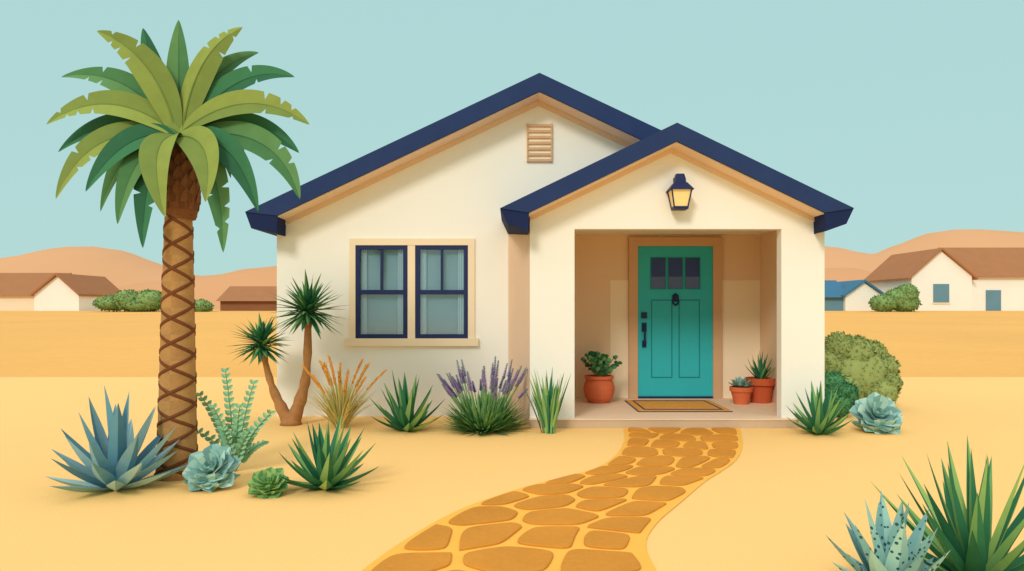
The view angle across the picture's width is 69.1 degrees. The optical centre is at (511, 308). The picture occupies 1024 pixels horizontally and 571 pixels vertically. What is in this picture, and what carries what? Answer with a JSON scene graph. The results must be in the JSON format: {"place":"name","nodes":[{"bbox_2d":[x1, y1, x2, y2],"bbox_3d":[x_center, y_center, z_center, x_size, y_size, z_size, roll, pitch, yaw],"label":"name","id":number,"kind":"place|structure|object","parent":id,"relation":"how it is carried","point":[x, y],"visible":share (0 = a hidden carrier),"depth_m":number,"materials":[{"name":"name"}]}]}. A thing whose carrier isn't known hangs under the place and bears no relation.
{"place":"outdoors","nodes":[
{"label":"outdoors","id":0,"kind":"place"},
{"bbox_2d":[295,355,386,427],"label":"golden grass","id":1,"kind":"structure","parent":0,"point":[339,402],"depth_m":8.95,"materials":[{"name":"yellow plant"}]},
{"bbox_2d":[117,266,871,309],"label":"hills","id":2,"kind":"structure","parent":0,"point":[212,289],"depth_m":188.55,"materials":[{"name":"sand"}]},
{"bbox_2d":[0,310,1023,570],"bbox_3d":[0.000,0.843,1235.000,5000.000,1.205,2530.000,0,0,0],"label":"ground","id":3,"kind":"structure","parent":0,"point":[778,498],"depth_m":6.85,"materials":[{"name":"beige sand"}]},
{"bbox_2d":[0,273,122,310],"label":"distant white house","id":4,"kind":"structure","parent":3,"relation":"on","point":[46,292],"depth_m":80.60,"materials":[{"name":"beige paint"}]},
{"bbox_2d":[45,386,186,492],"bbox_3d":[-3.152,1.029,5.954,1.039,0.851,1.037,0,0,0],"label":"blue agave","id":5,"kind":"object","parent":3,"relation":"on","point":[113,461],"visible":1,"depth_m":5.85,"materials":[{"name":"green plant"}]},
{"bbox_2d":[92,288,213,311],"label":"distant bushes","id":6,"kind":"object","parent":3,"relation":"on","point":[146,300],"visible":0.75,"depth_m":74.96,"materials":[{"name":"green plant"}]},
{"bbox_2d":[46,20,308,481],"bbox_3d":[-2.897,-0.546,6.622,2.413,3.982,1.464,0,0,0],"label":"palm tree","id":7,"kind":"object","parent":3,"relation":"on","point":[173,135],"visible":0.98,"depth_m":6.28,"materials":[{"name":"green plant"}]},
{"bbox_2d":[182,444,240,491],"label":"echeveria succulent","id":8,"kind":"object","parent":3,"relation":"on","point":[211,468],"visible":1,"depth_m":5.94,"materials":[{"name":"green plant"}]},
{"bbox_2d":[196,367,275,471],"bbox_3d":[-2.460,0.986,6.582,0.813,0.928,0.362,0,0,0],"label":"leafy sprig shrub","id":9,"kind":"object","parent":3,"relation":"on","point":[239,443],"visible":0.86,"depth_m":6.57,"materials":[{"name":"green plant"}]},
{"bbox_2d":[216,286,276,310],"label":"distant brown house","id":10,"kind":"structure","parent":3,"relation":"on","point":[245,298],"depth_m":80.00,"materials":[{"name":"brown"}]},
{"bbox_2d":[247,467,288,498],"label":"green succulent","id":11,"kind":"object","parent":3,"relation":"on","point":[270,482],"visible":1,"depth_m":5.74,"materials":[{"name":"green plant"}]},
{"bbox_2d":[226,270,349,425],"bbox_3d":[-2.777,0.500,9.252,1.507,1.986,0.974,0,0,0],"label":"yucca tree","id":12,"kind":"object","parent":3,"relation":"on","point":[307,300],"visible":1,"depth_m":9.20,"materials":[{"name":"green plant"}]},
{"bbox_2d":[279,414,377,490],"bbox_3d":[-1.513,1.165,5.985,0.832,0.584,0.871,0,0,17],"label":"green agave","id":13,"kind":"object","parent":3,"relation":"on","point":[332,470],"visible":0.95,"depth_m":5.92,"materials":[{"name":"green plant"}]},
{"bbox_2d":[370,372,443,431],"bbox_3d":[-1.232,1.087,8.805,0.803,0.741,0.877,0,0,-35],"label":"aloe plant","id":14,"kind":"object","parent":3,"relation":"on","point":[405,418],"visible":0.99,"depth_m":8.70,"materials":[{"name":"green plant"}]},
{"bbox_2d":[277,106,625,415],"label":"walls","id":15,"kind":"structure","parent":3,"relation":"on","point":[470,187],"depth_m":9.97,"materials":[{"name":"beige paint"}]},
{"bbox_2d":[344,238,478,345],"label":"front windows","id":16,"kind":"structure","parent":15,"relation":"attached to","point":[411,291],"depth_m":9.98,"materials":[{"name":"glass"}]},
{"bbox_2d":[245,73,660,235],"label":"roof","id":17,"kind":"structure","parent":15,"relation":"on","point":[271,216],"depth_m":9.57,"materials":[{"name":"paint"}]},
{"bbox_2d":[527,123,551,161],"bbox_3d":[0.369,-2.218,9.951,0.343,0.508,0.038,0,0,0],"label":"gable vent","id":18,"kind":"object","parent":15,"relation":"attached to","point":[539,142],"visible":1,"depth_m":9.94,"materials":[{"name":"beige wood"}]},
{"bbox_2d":[436,356,530,434],"bbox_3d":[-0.325,1.012,8.868,1.248,0.867,1.252,0,0,0],"label":"lavender bush","id":19,"kind":"object","parent":3,"relation":"on","point":[489,413],"visible":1,"depth_m":8.70,"materials":[{"name":"green plant"}]},
{"bbox_2d":[522,366,570,433],"bbox_3d":[0.401,1.062,8.659,0.608,0.765,0.509,0,0,0],"label":"grass clump","id":20,"kind":"object","parent":3,"relation":"on","point":[548,406],"visible":1,"depth_m":8.57,"materials":[{"name":"green plant"}]},
{"bbox_2d":[529,398,798,427],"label":"porch slab","id":21,"kind":"structure","parent":3,"relation":"on","point":[617,413],"depth_m":9.13,"materials":[{"name":"beige concrete"}]},
{"bbox_2d":[581,351,621,403],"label":"potted jade plant","id":22,"kind":"object","parent":21,"relation":"on","point":[599,387],"visible":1,"depth_m":10.49,"materials":[{"name":"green plant"}]},
{"bbox_2d":[625,400,732,411],"bbox_3d":[2.240,1.327,10.185,1.224,0.021,1.154,0,0,0],"label":"doormat","id":23,"kind":"object","parent":21,"relation":"on","point":[673,406],"visible":1,"depth_m":10.02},
{"bbox_2d":[728,376,753,404],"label":"potted succulent","id":24,"kind":"object","parent":21,"relation":"on","point":[741,389],"visible":1,"depth_m":10.35,"materials":[{"name":"orange ceramic"}]},
{"bbox_2d":[744,353,775,403],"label":"potted agave","id":25,"kind":"object","parent":21,"relation":"on","point":[762,386],"visible":0.98,"depth_m":10.49,"materials":[{"name":"ceramic"}]},
{"bbox_2d":[508,153,824,426],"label":"porch walls","id":26,"kind":"structure","parent":3,"relation":"on","point":[541,297],"depth_m":9.09,"materials":[{"name":"beige paint"}]},
{"bbox_2d":[285,100,813,224],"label":"frieze boards","id":27,"kind":"object","parent":26,"relation":"on","point":[558,204],"visible":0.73,"depth_m":9.94,"materials":[{"name":"beige wood"}]},
{"bbox_2d":[500,123,853,234],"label":"porch roof","id":28,"kind":"structure","parent":26,"relation":"on","point":[826,212],"depth_m":8.74,"materials":[{"name":"blue"}]},
{"bbox_2d":[666,174,693,210],"bbox_3d":[2.018,-1.404,8.960,0.290,0.427,0.290,0,0,0],"label":"wall lantern","id":29,"kind":"object","parent":26,"relation":"attached to","point":[679,191],"depth_m":8.87,"materials":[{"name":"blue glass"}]},
{"bbox_2d":[787,381,851,434],"bbox_3d":[3.562,1.138,8.583,0.755,0.636,0.753,0,0,0],"label":"aloe plant","id":30,"kind":"object","parent":3,"relation":"on","point":[821,420],"visible":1,"depth_m":8.54,"materials":[{"name":"green plant"}]},
{"bbox_2d":[825,370,859,416],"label":"dark bush","id":31,"kind":"object","parent":3,"relation":"on","point":[848,391],"visible":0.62,"depth_m":9.78,"materials":[{"name":"green plant"}]},
{"bbox_2d":[825,279,884,310],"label":"distant blue roof house","id":32,"kind":"structure","parent":3,"relation":"on","point":[854,295],"depth_m":80.00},
{"bbox_2d":[825,331,903,404],"bbox_3d":[5.005,0.901,10.878,1.347,1.163,0.842,0,0,0],"label":"olive bush","id":33,"kind":"object","parent":3,"relation":"on","point":[867,367],"visible":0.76,"depth_m":10.64,"materials":[{"name":"green plant"}]},
{"bbox_2d":[849,392,902,433],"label":"echeveria succulent","id":34,"kind":"object","parent":3,"relation":"on","point":[875,413],"visible":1,"depth_m":8.67,"materials":[{"name":"green plant"}]},
{"bbox_2d":[827,491,949,570],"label":"spotted aloe","id":35,"kind":"object","parent":3,"relation":"on","point":[894,548],"visible":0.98,"depth_m":3.73,"materials":[{"name":"green plant"}]},
{"bbox_2d":[868,283,921,311],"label":"distant bushes","id":36,"kind":"object","parent":3,"relation":"on","point":[903,297],"visible":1,"depth_m":75.11,"materials":[{"name":"green plant"}]},
{"bbox_2d":[864,248,1023,310],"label":"distant white house","id":37,"kind":"structure","parent":3,"relation":"on","point":[966,279],"depth_m":80.80,"materials":[{"name":"white paint"}]},
{"bbox_2d":[871,437,1023,570],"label":"spiky yucca","id":38,"kind":"object","parent":3,"relation":"on","point":[963,535],"visible":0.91,"depth_m":3.79,"materials":[{"name":"green plant"}]},
{"bbox_2d":[0,229,1023,286],"bbox_3d":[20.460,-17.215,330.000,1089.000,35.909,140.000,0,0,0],"label":"hills","id":39,"kind":"structure","parent":0,"point":[117,268],"depth_m":304.91,"materials":[{"name":"sand"}]},
{"bbox_2d":[0,0,1023,275],"label":"sky","id":40,"kind":"structure","parent":0,"point":[908,115],"materials":[{"name":"blue"}]},
{"bbox_2d":[362,427,742,570],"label":"stone path","id":41,"kind":"structure","parent":0,"point":[623,501],"depth_m":5.12,"materials":[{"name":"orange stone"}]},
{"bbox_2d":[575,230,776,403],"bbox_3d":[2.069,0.150,10.230,3.298,2.590,1.960,0,0,0],"label":"porch interior","id":42,"kind":"object","parent":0,"point":[749,294],"visible":0.3,"depth_m":11.12,"materials":[{"name":"beige paint"}]},
{"bbox_2d":[628,237,721,397],"bbox_3d":[2.432,0.137,11.094,1.385,2.401,0.072,0,0,0],"label":"door frame","id":43,"kind":"object","parent":42,"relation":"attached to","point":[634,243],"visible":1,"depth_m":11.06,"materials":[{"name":"paint"}]},
{"bbox_2d":[638,246,712,398],"bbox_3d":[2.432,0.203,11.095,1.119,2.268,0.069,0,0,0],"label":"front door","id":44,"kind":"structure","parent":43,"relation":"attached to","point":[675,357],"depth_m":11.09,"materials":[{"name":"teal paint"}]},
{"bbox_2d":[641,293,678,346],"bbox_3d":[2.207,0.172,11.059,0.560,0.809,0.096,0,0,-2],"label":"door hardware","id":45,"kind":"object","parent":44,"relation":"attached to","point":[675,297],"depth_m":11.05,"materials":[{"name":"black metal"}]}
]}

